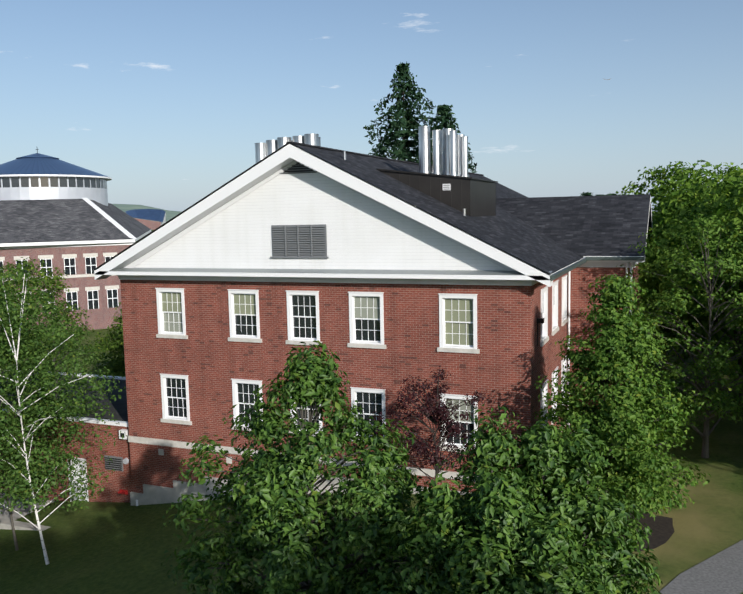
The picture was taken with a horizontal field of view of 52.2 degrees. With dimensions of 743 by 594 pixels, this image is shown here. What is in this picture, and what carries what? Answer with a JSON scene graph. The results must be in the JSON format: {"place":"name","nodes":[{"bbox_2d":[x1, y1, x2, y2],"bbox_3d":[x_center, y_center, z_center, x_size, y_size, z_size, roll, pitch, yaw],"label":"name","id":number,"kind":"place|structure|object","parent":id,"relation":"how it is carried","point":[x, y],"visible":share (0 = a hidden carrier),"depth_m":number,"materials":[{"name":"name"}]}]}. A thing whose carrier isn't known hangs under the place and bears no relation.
{"place":"outdoors","nodes":[
{"label":"outdoors","id":0,"kind":"place"},
{"bbox_2d":[112,204,180,221],"bbox_3d":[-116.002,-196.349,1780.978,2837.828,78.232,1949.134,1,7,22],"label":"distant hill","id":1,"kind":"structure","parent":0,"point":[128,207],"depth_m":1633.30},
{"bbox_2d":[0,230,742,593],"bbox_3d":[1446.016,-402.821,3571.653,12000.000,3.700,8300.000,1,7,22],"label":"ground","id":2,"kind":"structure","parent":0,"point":[108,546],"depth_m":25.78,"materials":[{"name":"green plant"}]},
{"bbox_2d":[0,281,71,369],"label":"tree","id":3,"kind":"object","parent":2,"relation":"on","point":[28,322],"depth_m":45.95,"materials":[{"name":"green plant"}]},
{"bbox_2d":[0,286,77,550],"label":"birch tree","id":4,"kind":"object","parent":2,"relation":"on","point":[19,471],"depth_m":26.87,"materials":[{"name":"green plant"}]},
{"bbox_2d":[0,288,80,481],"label":"birch tree","id":5,"kind":"object","parent":2,"relation":"on","point":[10,390],"depth_m":29.02,"materials":[{"name":"green plant"}]},
{"bbox_2d":[0,257,91,370],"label":"tree","id":6,"kind":"object","parent":2,"relation":"on","point":[57,286],"depth_m":57.04,"materials":[{"name":"green plant"}]},
{"bbox_2d":[0,292,112,465],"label":"birch tree","id":7,"kind":"object","parent":2,"relation":"on","point":[66,347],"depth_m":33.11,"materials":[{"name":"green plant"}]},
{"bbox_2d":[0,259,126,564],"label":"birch tree","id":8,"kind":"object","parent":2,"relation":"on","point":[45,380],"depth_m":25.53,"materials":[{"name":"green plant"}]},
{"bbox_2d":[0,369,131,501],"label":"annex building","id":9,"kind":"structure","parent":2,"relation":"on","point":[118,486],"depth_m":32.36,"materials":[{"name":"brick"}]},
{"bbox_2d":[0,149,165,331],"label":"science building","id":10,"kind":"structure","parent":2,"relation":"on","point":[72,222],"depth_m":89.93,"materials":[{"name":"red brick"}]},
{"bbox_2d":[85,303,125,376],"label":"tree","id":11,"kind":"object","parent":2,"relation":"on","point":[116,364],"depth_m":49.32,"materials":[{"name":"green plant"}]},
{"bbox_2d":[161,340,441,593],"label":"magnolia tree","id":12,"kind":"object","parent":2,"relation":"on","point":[311,378],"depth_m":14.56,"materials":[{"name":"green plant"}]},
{"bbox_2d":[0,493,742,593],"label":"paths and pavements","id":13,"kind":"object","parent":2,"relation":"on","point":[721,572],"visible":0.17,"depth_m":19.79,"materials":[{"name":"concrete"}]},
{"bbox_2d":[398,468,628,593],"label":"magnolia tree","id":14,"kind":"object","parent":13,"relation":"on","point":[498,502],"depth_m":12.19,"materials":[{"name":"green plant"}]},
{"bbox_2d":[488,416,631,593],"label":"magnolia tree","id":15,"kind":"object","parent":13,"relation":"on","point":[540,449],"depth_m":13.59,"materials":[{"name":"green plant"}]},
{"bbox_2d":[480,416,662,593],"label":"magnolia tree","id":16,"kind":"object","parent":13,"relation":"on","point":[610,518],"depth_m":13.51,"materials":[{"name":"green plant"}]},
{"bbox_2d":[93,126,652,505],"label":"building","id":17,"kind":"structure","parent":2,"relation":"on","point":[383,277],"depth_m":27.68,"materials":[{"name":"brick"}]},
{"bbox_2d":[363,61,435,165],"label":"tall spruce tree","id":18,"kind":"object","parent":2,"relation":"on","point":[396,145],"depth_m":62.50,"materials":[{"name":"green plant"}]},
{"bbox_2d":[350,474,490,593],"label":"magnolia tree","id":19,"kind":"object","parent":2,"relation":"on","point":[446,515],"depth_m":12.95,"materials":[{"name":"green plant"}]},
{"bbox_2d":[367,366,489,483],"bbox_3d":[1.982,4.613,23.435,3.823,5.105,3.499,1,7,22],"label":"purple plum tree","id":20,"kind":"object","parent":2,"relation":"on","point":[443,414],"depth_m":22.97,"materials":[{"name":"purple plant"}]},
{"bbox_2d":[416,104,476,172],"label":"conifer tree","id":21,"kind":"object","parent":2,"relation":"on","point":[445,120],"depth_m":58.48,"materials":[{"name":"green plant"}]},
{"bbox_2d":[413,404,623,593],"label":"magnolia tree","id":22,"kind":"object","parent":2,"relation":"on","point":[491,447],"depth_m":13.75,"materials":[{"name":"green plant"}]},
{"bbox_2d":[476,511,614,593],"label":"magnolia tree","id":23,"kind":"object","parent":2,"relation":"on","point":[542,536],"depth_m":11.79,"materials":[{"name":"green plant"}]},
{"bbox_2d":[580,192,592,195],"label":"conifer tree","id":24,"kind":"object","parent":2,"relation":"on","point":[586,194],"visible":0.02,"depth_m":75.92,"materials":[{"name":"green plant"}]},
{"bbox_2d":[523,272,710,529],"bbox_3d":[7.060,3.196,22.578,5.733,7.747,5.668,1,7,22],"label":"tree","id":25,"kind":"object","parent":2,"relation":"on","point":[629,418],"depth_m":21.93,"materials":[{"name":"green plant"}]},
{"bbox_2d":[594,510,674,550],"bbox_3d":[7.459,6.871,22.866,3.116,0.029,3.445,1,7,22],"label":"mulch bed","id":26,"kind":"object","parent":2,"relation":"on","point":[662,527],"visible":0.29,"depth_m":22.47,"materials":[{"name":"brown soil"}]},
{"bbox_2d":[615,160,740,304],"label":"maple tree","id":27,"kind":"object","parent":2,"relation":"on","point":[678,173],"depth_m":57.08,"materials":[{"name":"green plant"}]},
{"bbox_2d":[616,213,742,457],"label":"tree","id":28,"kind":"object","parent":2,"relation":"on","point":[732,262],"depth_m":28.22,"materials":[{"name":"green plant"}]},
{"bbox_2d":[638,168,742,398],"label":"maple tree","id":29,"kind":"object","parent":2,"relation":"on","point":[674,212],"depth_m":35.22,"materials":[{"name":"green plant"}]},
{"bbox_2d":[644,163,742,321],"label":"maple tree","id":30,"kind":"object","parent":2,"relation":"on","point":[708,191],"depth_m":48.02,"materials":[{"name":"green plant"}]},
{"bbox_2d":[708,179,742,249],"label":"maple tree","id":31,"kind":"object","parent":2,"relation":"on","point":[731,216],"visible":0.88,"depth_m":30.09,"materials":[{"name":"green plant"}]},
{"bbox_2d":[0,0,742,211],"label":"sky","id":32,"kind":"structure","parent":0,"point":[170,101],"materials":[{"name":"blue"}]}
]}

